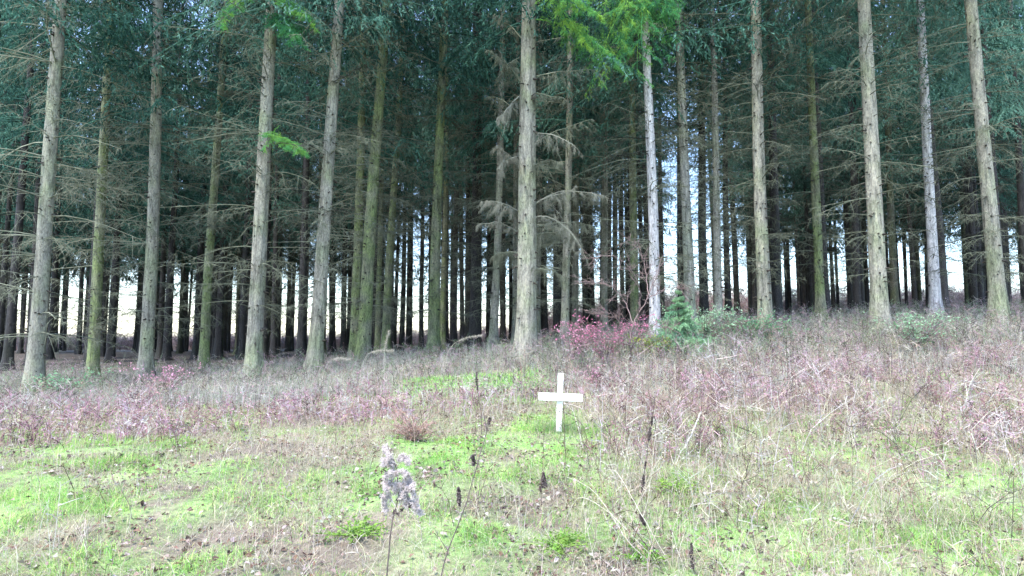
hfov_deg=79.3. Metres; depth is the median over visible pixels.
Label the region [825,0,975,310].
spruce tree
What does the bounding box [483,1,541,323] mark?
spruce tree
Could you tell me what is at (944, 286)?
spruce tree
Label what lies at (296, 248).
spruce tree
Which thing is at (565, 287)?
spruce tree
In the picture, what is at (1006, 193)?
spruce tree
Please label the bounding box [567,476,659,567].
pale stalk
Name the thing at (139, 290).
spruce tree
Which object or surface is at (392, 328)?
spruce tree
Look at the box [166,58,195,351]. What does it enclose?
spruce tree
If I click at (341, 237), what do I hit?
spruce tree
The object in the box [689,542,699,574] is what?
dock stalk
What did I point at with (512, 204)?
spruce tree
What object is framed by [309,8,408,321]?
spruce tree
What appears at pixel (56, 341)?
spruce tree
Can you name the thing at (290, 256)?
spruce tree
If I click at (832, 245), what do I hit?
spruce tree
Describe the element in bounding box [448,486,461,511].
dock stalk
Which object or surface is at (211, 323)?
spruce tree
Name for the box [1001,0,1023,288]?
spruce tree
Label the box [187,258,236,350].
spruce tree
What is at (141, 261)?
spruce tree
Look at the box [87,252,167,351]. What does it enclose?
spruce tree
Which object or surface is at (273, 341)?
spruce tree
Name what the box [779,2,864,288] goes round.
spruce tree
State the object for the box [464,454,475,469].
dock stalk
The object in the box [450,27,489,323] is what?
spruce tree
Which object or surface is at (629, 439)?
pale stalk
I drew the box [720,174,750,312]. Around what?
spruce tree
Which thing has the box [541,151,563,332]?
spruce tree
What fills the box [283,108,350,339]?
spruce tree
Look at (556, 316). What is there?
spruce tree
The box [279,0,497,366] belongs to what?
spruce tree
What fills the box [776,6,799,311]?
spruce tree
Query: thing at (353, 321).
spruce tree
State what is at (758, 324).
bramble
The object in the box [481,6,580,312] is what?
spruce tree
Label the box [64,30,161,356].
spruce tree
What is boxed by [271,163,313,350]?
spruce tree
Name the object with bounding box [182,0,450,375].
spruce tree
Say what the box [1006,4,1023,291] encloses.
spruce tree
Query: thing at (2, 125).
spruce tree
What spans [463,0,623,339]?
spruce tree
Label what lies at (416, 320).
sky
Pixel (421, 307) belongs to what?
spruce tree
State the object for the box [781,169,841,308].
spruce tree
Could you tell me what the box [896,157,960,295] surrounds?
spruce tree
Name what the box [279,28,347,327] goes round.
spruce tree
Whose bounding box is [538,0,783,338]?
spruce tree
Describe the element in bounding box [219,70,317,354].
spruce tree
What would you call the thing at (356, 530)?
leafy weed
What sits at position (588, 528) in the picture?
pale stalk
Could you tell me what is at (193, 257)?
spruce tree
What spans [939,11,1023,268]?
spruce tree
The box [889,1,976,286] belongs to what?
spruce tree
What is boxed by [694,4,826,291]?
spruce tree
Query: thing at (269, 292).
spruce tree
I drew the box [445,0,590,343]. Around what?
spruce tree
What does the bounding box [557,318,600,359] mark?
pink shrub
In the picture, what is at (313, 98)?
spruce tree
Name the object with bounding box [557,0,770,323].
spruce tree
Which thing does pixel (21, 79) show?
spruce tree
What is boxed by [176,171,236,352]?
spruce tree
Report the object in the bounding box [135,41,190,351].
spruce tree
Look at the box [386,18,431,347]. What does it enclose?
spruce tree
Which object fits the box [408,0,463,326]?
spruce tree
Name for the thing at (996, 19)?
spruce tree
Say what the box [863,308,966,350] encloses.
bramble
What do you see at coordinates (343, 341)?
spruce tree
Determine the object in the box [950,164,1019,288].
spruce tree
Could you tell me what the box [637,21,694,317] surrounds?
spruce tree
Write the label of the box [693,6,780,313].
spruce tree
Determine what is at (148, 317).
spruce tree
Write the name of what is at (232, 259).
spruce tree
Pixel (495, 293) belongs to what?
spruce tree
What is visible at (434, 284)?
spruce tree
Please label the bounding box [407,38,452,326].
spruce tree
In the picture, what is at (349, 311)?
spruce tree
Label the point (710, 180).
spruce tree
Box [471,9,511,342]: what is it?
spruce tree
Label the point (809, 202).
spruce tree
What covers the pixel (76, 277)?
spruce tree
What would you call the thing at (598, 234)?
spruce tree
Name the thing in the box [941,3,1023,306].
spruce tree
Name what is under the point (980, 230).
spruce tree
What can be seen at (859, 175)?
spruce tree
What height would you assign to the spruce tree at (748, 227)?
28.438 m
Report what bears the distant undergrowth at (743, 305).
on the ground at (134, 561)
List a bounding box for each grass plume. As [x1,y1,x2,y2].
[318,356,350,398]
[357,349,393,393]
[384,330,389,390]
[438,334,482,385]
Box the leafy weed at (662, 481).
[651,470,709,497]
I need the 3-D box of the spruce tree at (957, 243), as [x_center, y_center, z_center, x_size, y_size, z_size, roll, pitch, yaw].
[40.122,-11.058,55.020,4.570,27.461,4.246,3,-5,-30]
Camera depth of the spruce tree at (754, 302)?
37.62 m
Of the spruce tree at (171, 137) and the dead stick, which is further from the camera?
the spruce tree at (171, 137)
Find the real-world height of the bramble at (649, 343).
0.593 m
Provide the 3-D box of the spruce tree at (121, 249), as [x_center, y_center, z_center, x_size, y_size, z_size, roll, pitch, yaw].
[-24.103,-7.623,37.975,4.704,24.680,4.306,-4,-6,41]
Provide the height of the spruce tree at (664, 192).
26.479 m
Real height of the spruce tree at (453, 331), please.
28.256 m
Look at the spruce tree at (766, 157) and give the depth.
30.44 m
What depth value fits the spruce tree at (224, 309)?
34.60 m
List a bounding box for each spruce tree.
[0,0,47,306]
[0,0,75,361]
[0,0,116,370]
[0,0,123,365]
[0,0,195,367]
[0,0,215,395]
[0,0,246,380]
[0,3,121,359]
[0,7,62,323]
[0,14,69,338]
[0,15,33,269]
[0,59,36,311]
[1,26,84,339]
[2,7,107,343]
[2,145,33,345]
[4,26,106,330]
[12,128,76,310]
[16,69,64,353]
[18,0,290,382]
[18,185,78,334]
[21,93,90,351]
[35,0,184,329]
[52,0,189,362]
[52,62,130,354]
[56,35,145,339]
[59,56,98,351]
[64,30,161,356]
[71,140,138,315]
[73,1,198,337]
[74,44,145,337]
[76,55,140,330]
[79,23,146,339]
[87,0,241,360]
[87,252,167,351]
[96,0,323,370]
[103,0,389,381]
[105,5,213,357]
[112,29,195,329]
[118,48,188,352]
[119,46,180,336]
[125,260,140,350]
[126,61,185,333]
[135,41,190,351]
[136,5,211,353]
[138,0,252,359]
[140,53,197,331]
[143,1,272,359]
[157,59,198,351]
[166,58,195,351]
[167,49,231,337]
[167,90,236,351]
[176,71,241,337]
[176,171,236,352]
[177,24,254,356]
[179,1,347,360]
[179,2,243,357]
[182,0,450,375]
[182,3,302,359]
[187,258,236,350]
[190,7,295,338]
[198,20,286,357]
[198,32,284,353]
[214,106,245,333]
[217,25,300,329]
[218,6,317,348]
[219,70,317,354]
[220,1,372,359]
[222,3,320,358]
[224,0,392,359]
[229,70,295,301]
[231,67,296,346]
[238,58,313,354]
[245,0,456,361]
[270,44,314,332]
[271,11,385,355]
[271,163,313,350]
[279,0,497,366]
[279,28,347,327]
[281,58,340,350]
[282,99,312,349]
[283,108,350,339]
[288,120,315,330]
[295,1,398,353]
[295,45,400,337]
[298,1,384,352]
[299,173,347,348]
[307,0,539,354]
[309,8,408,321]
[309,85,384,329]
[313,0,449,352]
[313,0,470,355]
[315,1,427,350]
[328,205,350,348]
[334,162,424,314]
[337,1,420,348]
[342,42,425,335]
[355,3,432,350]
[366,0,512,348]
[382,78,417,348]
[384,2,430,349]
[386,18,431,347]
[397,0,460,348]
[397,78,425,345]
[399,8,463,316]
[406,0,544,312]
[406,0,552,347]
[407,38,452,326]
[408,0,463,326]
[411,26,471,344]
[413,0,602,348]
[413,0,681,359]
[414,174,453,323]
[415,3,512,345]
[416,3,487,347]
[424,181,464,317]
[431,14,487,345]
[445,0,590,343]
[450,25,484,328]
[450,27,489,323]
[461,3,553,341]
[462,14,512,325]
[462,95,493,342]
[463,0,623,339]
[463,172,506,321]
[464,0,572,321]
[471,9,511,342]
[481,3,552,316]
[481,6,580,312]
[482,0,624,338]
[482,0,668,341]
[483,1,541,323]
[491,5,548,340]
[492,62,572,307]
[509,30,565,336]
[512,0,652,332]
[537,2,672,330]
[538,0,731,332]
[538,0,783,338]
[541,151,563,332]
[545,12,587,313]
[547,0,695,301]
[547,137,599,314]
[548,6,600,326]
[549,19,598,324]
[551,21,617,331]
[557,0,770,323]
[563,49,619,328]
[573,2,680,323]
[579,4,643,326]
[579,53,612,323]
[580,59,645,322]
[580,85,619,321]
[586,92,601,310]
[592,179,619,307]
[594,111,642,319]
[596,9,643,322]
[603,0,853,329]
[611,118,643,290]
[615,16,666,321]
[618,108,671,247]
[619,0,791,324]
[619,59,676,316]
[624,29,690,288]
[637,0,894,332]
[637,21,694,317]
[653,0,706,316]
[655,0,803,318]
[662,11,695,307]
[674,0,891,317]
[676,69,730,311]
[679,0,836,288]
[687,25,733,295]
[689,43,786,293]
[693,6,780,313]
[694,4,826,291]
[703,0,917,322]
[708,0,822,277]
[709,0,987,333]
[720,0,798,313]
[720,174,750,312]
[728,17,787,311]
[728,60,799,284]
[729,125,790,292]
[735,116,803,297]
[741,90,802,288]
[747,0,920,314]
[765,2,861,308]
[767,13,858,294]
[767,15,846,312]
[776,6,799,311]
[778,1,862,294]
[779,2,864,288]
[780,0,923,312]
[780,62,841,311]
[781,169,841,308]
[789,204,851,288]
[790,186,844,287]
[791,1,917,305]
[793,7,886,311]
[799,2,919,281]
[800,62,899,292]
[803,0,918,310]
[808,15,903,292]
[812,152,851,311]
[813,0,1023,319]
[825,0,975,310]
[828,100,920,284]
[833,64,920,309]
[836,60,905,295]
[843,0,1023,312]
[844,0,1023,326]
[851,18,920,295]
[857,1,999,281]
[862,2,947,310]
[864,0,949,300]
[882,4,959,310]
[884,16,1005,288]
[884,40,962,289]
[884,54,959,283]
[884,106,960,292]
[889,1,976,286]
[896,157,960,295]
[899,0,1023,311]
[899,94,958,295]
[900,0,1023,276]
[900,0,1023,294]
[909,3,1021,304]
[909,3,1022,308]
[919,53,1007,307]
[933,0,1023,283]
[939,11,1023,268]
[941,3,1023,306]
[944,0,1023,307]
[944,2,1023,300]
[945,174,984,294]
[947,209,963,282]
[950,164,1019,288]
[951,9,1023,280]
[981,13,1023,291]
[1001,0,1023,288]
[1002,1,1021,298]
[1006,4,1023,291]
[1007,7,1023,263]
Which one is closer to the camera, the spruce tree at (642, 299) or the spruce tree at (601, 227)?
the spruce tree at (642, 299)
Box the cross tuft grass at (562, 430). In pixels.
[498,414,606,442]
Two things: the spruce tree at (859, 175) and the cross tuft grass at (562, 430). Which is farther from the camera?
the spruce tree at (859, 175)
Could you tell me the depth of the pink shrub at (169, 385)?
10.90 m
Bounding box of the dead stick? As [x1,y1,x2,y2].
[683,411,701,448]
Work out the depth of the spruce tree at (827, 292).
24.77 m
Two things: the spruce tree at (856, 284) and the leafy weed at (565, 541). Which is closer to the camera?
the leafy weed at (565, 541)
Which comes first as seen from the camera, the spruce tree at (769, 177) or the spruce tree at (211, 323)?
the spruce tree at (769, 177)
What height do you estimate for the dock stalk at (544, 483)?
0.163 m
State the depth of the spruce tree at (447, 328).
37.97 m
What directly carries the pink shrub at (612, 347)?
on the ground at (134, 561)
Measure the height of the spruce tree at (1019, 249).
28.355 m
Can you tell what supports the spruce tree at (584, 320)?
on the ground at (134, 561)
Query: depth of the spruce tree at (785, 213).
48.41 m
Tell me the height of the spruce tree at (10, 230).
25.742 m
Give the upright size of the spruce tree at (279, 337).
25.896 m
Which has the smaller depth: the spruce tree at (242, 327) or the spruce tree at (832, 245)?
the spruce tree at (242, 327)
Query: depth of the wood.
52.78 m
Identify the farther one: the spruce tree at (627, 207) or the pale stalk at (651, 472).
the spruce tree at (627, 207)
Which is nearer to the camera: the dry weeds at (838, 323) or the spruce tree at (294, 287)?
the dry weeds at (838, 323)
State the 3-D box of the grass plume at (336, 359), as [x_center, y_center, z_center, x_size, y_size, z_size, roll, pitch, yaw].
[-2.700,1.389,9.420,0.513,0.718,0.102,0,-4,0]
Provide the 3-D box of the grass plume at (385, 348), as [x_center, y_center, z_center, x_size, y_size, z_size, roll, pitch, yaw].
[-2.011,1.190,9.938,0.153,1.070,0.095,0,-4,0]
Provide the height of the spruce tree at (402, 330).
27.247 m
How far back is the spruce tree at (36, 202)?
26.97 m
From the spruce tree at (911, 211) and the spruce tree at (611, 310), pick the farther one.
the spruce tree at (911, 211)
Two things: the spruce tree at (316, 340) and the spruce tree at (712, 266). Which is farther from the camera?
the spruce tree at (712, 266)
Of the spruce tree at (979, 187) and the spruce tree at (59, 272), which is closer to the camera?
the spruce tree at (979, 187)
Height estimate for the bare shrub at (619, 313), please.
2.797 m
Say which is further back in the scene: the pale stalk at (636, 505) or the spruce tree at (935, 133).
the spruce tree at (935, 133)
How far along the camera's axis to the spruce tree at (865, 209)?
41.56 m
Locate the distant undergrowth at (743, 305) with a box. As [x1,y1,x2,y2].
[16,279,1020,350]
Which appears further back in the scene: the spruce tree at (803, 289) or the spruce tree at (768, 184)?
the spruce tree at (803, 289)
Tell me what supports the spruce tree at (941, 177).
on the ground at (134, 561)
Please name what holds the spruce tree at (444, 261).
on the ground at (134, 561)
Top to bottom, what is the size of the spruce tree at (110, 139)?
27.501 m
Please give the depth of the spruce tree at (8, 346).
22.88 m
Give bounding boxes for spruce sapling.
[640,290,723,357]
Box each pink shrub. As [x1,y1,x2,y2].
[113,362,200,398]
[544,308,658,363]
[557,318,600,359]
[584,357,607,392]
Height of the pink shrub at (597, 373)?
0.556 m
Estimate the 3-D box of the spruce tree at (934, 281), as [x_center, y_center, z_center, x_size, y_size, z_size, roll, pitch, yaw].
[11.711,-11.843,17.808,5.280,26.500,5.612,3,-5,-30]
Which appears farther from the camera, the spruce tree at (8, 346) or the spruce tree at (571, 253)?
the spruce tree at (571, 253)
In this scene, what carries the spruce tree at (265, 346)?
on the ground at (134, 561)
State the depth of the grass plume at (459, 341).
10.46 m
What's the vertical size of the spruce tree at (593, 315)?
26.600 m
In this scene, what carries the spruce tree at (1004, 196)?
on the ground at (134, 561)
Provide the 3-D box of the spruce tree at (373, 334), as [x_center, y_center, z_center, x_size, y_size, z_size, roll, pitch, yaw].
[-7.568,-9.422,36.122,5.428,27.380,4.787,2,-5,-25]
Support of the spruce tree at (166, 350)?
on the ground at (134, 561)
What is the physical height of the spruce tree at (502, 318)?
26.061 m
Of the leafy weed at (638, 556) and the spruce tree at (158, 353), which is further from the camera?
the spruce tree at (158, 353)
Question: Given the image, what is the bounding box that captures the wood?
[15,24,1020,351]
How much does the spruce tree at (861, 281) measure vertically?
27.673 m
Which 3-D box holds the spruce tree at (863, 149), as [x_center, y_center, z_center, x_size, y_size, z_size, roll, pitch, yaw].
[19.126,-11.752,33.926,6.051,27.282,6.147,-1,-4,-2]
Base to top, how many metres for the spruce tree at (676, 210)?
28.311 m
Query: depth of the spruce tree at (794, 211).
47.08 m
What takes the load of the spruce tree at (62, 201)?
on the ground at (134, 561)
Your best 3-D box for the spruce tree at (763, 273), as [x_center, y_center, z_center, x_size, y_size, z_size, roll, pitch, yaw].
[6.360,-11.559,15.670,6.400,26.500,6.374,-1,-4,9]
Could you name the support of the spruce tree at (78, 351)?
on the ground at (134, 561)
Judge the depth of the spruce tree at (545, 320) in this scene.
35.02 m
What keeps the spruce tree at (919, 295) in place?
on the ground at (134, 561)
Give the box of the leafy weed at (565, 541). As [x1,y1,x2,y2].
[523,524,592,560]
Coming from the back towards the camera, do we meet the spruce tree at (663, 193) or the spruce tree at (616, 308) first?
the spruce tree at (663, 193)
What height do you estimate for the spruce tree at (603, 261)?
26.500 m
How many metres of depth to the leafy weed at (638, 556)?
3.75 m
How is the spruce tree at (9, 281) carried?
on the ground at (134, 561)
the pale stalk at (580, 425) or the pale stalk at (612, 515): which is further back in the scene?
the pale stalk at (580, 425)
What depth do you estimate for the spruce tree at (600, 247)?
53.74 m
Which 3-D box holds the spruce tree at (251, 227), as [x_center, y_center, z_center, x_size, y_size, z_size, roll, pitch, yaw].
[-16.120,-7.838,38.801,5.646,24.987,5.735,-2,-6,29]
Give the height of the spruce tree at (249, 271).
26.429 m
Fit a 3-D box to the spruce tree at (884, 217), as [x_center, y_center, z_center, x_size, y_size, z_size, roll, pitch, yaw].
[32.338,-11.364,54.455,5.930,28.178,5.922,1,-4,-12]
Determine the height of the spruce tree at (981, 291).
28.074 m
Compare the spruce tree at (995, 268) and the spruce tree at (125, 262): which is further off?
the spruce tree at (125, 262)
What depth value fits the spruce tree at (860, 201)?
39.43 m
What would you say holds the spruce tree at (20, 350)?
on the ground at (134, 561)
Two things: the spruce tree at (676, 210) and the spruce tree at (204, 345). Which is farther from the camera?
the spruce tree at (676, 210)
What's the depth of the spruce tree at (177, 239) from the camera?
51.06 m
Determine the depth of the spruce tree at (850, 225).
42.80 m
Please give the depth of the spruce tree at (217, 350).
31.51 m
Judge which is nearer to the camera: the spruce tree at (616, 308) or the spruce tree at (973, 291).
the spruce tree at (973, 291)
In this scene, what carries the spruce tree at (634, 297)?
on the ground at (134, 561)
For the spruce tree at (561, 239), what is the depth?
41.26 m
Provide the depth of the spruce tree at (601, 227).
50.84 m
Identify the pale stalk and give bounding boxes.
[503,480,519,529]
[565,490,658,562]
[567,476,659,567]
[575,395,583,452]
[580,485,599,574]
[595,410,637,526]
[605,454,667,560]
[618,383,640,504]
[632,413,664,537]
[693,416,710,512]
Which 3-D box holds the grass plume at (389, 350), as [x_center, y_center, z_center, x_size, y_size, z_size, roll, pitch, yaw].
[-2.080,1.303,9.435,0.575,0.789,0.110,0,-4,0]
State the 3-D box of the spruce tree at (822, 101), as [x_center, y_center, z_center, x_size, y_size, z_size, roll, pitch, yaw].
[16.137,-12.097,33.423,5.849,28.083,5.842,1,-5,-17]
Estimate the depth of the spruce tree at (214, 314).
35.98 m
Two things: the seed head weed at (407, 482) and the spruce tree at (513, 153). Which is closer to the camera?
the seed head weed at (407, 482)
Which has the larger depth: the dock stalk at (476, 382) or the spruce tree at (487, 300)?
the spruce tree at (487, 300)
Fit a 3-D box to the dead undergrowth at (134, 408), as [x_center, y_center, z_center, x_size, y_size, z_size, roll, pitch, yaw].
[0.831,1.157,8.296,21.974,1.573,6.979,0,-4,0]
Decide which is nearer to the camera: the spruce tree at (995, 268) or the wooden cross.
the wooden cross
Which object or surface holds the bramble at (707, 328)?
on the ground at (134, 561)
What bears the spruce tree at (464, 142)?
on the ground at (134, 561)
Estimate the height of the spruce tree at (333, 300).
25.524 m
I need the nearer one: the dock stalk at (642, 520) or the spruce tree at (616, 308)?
the dock stalk at (642, 520)
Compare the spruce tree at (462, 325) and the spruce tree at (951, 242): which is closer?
the spruce tree at (462, 325)
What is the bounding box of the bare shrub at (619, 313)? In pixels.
[569,230,697,359]
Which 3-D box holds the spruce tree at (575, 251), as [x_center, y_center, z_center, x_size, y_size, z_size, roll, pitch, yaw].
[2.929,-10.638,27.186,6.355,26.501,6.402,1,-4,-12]
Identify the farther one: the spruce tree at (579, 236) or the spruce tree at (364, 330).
the spruce tree at (579, 236)
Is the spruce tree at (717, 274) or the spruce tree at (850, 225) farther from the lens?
the spruce tree at (850, 225)
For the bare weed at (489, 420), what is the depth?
2.64 m
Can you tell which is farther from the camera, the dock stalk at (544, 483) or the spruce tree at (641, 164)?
the spruce tree at (641, 164)
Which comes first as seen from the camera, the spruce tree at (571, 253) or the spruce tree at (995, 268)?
the spruce tree at (995, 268)
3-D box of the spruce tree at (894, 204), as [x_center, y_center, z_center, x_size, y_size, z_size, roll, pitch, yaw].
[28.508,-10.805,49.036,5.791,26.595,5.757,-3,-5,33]
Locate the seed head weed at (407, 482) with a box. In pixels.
[379,443,425,575]
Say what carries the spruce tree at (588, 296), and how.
on the ground at (134, 561)
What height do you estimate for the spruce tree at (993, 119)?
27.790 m
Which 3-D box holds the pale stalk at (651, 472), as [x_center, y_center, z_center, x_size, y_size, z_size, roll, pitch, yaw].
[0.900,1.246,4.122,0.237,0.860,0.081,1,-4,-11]
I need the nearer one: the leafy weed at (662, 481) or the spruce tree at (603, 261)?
the leafy weed at (662, 481)
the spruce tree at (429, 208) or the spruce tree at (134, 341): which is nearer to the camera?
the spruce tree at (429, 208)
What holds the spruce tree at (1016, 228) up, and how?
on the ground at (134, 561)
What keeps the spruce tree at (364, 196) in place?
on the ground at (134, 561)
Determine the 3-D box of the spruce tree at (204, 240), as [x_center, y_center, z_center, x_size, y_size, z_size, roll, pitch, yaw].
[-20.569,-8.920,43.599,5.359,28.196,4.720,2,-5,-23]
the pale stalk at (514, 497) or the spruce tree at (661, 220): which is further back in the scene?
the spruce tree at (661, 220)
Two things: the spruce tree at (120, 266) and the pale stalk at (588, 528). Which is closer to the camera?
the pale stalk at (588, 528)
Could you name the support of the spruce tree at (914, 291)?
on the ground at (134, 561)
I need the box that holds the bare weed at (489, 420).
[434,416,491,575]
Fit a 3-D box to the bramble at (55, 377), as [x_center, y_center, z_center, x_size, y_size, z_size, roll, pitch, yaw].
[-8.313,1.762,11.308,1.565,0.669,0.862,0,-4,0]
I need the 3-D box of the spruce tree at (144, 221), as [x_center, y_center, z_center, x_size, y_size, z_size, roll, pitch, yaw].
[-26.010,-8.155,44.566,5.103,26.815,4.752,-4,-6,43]
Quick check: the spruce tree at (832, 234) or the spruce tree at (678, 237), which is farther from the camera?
the spruce tree at (832, 234)
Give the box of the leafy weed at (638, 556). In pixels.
[608,538,671,572]
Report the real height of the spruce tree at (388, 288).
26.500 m
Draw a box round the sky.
[17,0,1023,336]
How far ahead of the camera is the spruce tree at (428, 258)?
53.25 m
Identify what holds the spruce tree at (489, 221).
on the ground at (134, 561)
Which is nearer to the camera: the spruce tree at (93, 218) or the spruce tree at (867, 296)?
the spruce tree at (93, 218)
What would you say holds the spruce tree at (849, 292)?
on the ground at (134, 561)
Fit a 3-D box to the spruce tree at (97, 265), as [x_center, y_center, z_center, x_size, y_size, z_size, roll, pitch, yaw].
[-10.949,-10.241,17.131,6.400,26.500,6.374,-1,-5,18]
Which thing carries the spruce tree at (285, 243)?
on the ground at (134, 561)
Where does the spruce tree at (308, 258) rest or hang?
on the ground at (134, 561)
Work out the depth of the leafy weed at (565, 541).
3.97 m
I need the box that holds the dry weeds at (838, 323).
[0,293,1023,575]
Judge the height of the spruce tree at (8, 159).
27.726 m
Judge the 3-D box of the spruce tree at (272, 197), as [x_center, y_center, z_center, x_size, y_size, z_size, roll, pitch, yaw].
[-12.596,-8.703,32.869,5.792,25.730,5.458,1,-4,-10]
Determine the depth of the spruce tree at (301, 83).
29.41 m
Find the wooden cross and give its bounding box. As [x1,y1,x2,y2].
[538,373,582,431]
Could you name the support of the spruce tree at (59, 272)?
on the ground at (134, 561)
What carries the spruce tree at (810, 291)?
on the ground at (134, 561)
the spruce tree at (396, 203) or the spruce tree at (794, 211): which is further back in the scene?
the spruce tree at (794, 211)
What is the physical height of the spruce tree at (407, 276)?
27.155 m
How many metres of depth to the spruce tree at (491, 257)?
46.68 m
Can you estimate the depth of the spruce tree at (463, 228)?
47.66 m
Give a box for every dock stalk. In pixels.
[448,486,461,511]
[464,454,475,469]
[475,361,481,433]
[538,470,553,487]
[638,396,666,509]
[639,511,659,551]
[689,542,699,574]
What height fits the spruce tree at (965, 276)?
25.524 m
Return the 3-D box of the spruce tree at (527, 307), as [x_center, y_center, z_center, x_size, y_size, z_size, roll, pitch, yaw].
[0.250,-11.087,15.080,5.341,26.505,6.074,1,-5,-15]
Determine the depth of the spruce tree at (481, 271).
46.06 m
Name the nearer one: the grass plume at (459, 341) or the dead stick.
the dead stick
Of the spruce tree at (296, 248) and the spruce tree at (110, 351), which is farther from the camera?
the spruce tree at (296, 248)
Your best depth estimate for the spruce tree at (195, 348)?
32.34 m
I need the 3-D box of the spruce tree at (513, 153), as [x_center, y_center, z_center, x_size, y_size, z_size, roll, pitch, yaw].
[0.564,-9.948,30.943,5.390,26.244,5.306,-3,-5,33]
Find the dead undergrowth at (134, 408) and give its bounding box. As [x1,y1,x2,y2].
[0,324,1023,493]
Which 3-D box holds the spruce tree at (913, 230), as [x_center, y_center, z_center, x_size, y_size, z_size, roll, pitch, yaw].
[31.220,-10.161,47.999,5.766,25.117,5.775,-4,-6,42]
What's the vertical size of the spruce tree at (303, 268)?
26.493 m
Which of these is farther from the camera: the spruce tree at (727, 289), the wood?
the wood
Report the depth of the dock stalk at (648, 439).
4.52 m
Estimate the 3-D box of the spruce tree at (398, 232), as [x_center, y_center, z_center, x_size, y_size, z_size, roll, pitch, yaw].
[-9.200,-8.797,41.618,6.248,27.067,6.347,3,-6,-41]
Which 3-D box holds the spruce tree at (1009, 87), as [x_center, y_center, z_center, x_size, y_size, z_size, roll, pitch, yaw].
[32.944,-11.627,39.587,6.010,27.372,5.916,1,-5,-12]
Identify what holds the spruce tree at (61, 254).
on the ground at (134, 561)
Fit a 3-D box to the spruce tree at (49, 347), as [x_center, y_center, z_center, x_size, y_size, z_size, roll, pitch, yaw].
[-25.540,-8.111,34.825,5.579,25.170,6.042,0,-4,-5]
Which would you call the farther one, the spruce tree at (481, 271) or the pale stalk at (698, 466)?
the spruce tree at (481, 271)
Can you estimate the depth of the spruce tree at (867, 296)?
46.93 m
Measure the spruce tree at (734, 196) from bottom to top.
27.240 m
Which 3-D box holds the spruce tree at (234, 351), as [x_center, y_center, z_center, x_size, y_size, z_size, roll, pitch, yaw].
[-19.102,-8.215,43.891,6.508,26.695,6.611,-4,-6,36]
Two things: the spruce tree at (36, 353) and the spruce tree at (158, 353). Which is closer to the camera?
the spruce tree at (36, 353)
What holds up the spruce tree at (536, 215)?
on the ground at (134, 561)
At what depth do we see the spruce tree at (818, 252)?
17.67 m
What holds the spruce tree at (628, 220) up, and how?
on the ground at (134, 561)
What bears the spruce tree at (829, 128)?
on the ground at (134, 561)
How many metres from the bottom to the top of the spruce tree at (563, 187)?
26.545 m
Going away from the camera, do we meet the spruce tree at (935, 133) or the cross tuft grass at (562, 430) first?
the cross tuft grass at (562, 430)
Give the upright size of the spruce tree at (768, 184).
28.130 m
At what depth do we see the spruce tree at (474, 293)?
24.09 m
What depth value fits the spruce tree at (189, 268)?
49.29 m
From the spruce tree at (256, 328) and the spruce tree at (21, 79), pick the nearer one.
the spruce tree at (256, 328)
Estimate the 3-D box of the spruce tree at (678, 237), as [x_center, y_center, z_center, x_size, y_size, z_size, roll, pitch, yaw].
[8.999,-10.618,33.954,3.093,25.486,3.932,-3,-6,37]
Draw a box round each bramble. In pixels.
[26,367,114,398]
[623,330,693,358]
[645,303,769,345]
[714,308,808,344]
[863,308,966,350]
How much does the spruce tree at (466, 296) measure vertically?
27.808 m
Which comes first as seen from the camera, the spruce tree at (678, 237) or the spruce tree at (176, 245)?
the spruce tree at (678, 237)
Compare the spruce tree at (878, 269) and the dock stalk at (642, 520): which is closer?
the dock stalk at (642, 520)
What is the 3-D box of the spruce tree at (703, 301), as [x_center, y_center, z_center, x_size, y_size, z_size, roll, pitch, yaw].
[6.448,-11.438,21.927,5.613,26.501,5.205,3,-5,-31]
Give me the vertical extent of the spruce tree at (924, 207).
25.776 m
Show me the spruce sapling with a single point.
(682, 313)
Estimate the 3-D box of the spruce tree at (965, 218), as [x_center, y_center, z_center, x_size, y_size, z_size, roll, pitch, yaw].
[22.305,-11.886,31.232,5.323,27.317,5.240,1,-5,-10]
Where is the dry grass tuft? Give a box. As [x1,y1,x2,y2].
[377,402,447,440]
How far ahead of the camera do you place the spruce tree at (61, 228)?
40.69 m
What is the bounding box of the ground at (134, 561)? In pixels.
[0,311,1023,575]
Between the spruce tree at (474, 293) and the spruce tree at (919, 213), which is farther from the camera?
the spruce tree at (919, 213)
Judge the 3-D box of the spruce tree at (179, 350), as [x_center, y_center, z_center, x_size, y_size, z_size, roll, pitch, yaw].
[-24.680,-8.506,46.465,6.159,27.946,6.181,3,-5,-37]
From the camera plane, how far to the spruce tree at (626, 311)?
46.20 m
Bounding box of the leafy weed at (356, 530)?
[313,515,387,547]
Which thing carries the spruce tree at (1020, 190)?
on the ground at (134, 561)
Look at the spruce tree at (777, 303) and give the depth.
22.57 m
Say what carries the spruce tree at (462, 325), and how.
on the ground at (134, 561)
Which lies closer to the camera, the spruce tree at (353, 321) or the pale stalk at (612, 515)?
the pale stalk at (612, 515)
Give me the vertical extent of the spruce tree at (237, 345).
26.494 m
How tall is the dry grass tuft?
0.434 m
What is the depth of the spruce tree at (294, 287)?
53.67 m
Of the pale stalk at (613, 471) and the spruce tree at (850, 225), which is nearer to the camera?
the pale stalk at (613, 471)
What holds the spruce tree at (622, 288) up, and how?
on the ground at (134, 561)
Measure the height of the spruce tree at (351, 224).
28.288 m
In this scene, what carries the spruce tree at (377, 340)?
on the ground at (134, 561)
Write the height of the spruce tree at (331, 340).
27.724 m
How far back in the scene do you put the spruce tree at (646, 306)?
41.37 m
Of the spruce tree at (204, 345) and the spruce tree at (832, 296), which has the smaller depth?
the spruce tree at (204, 345)

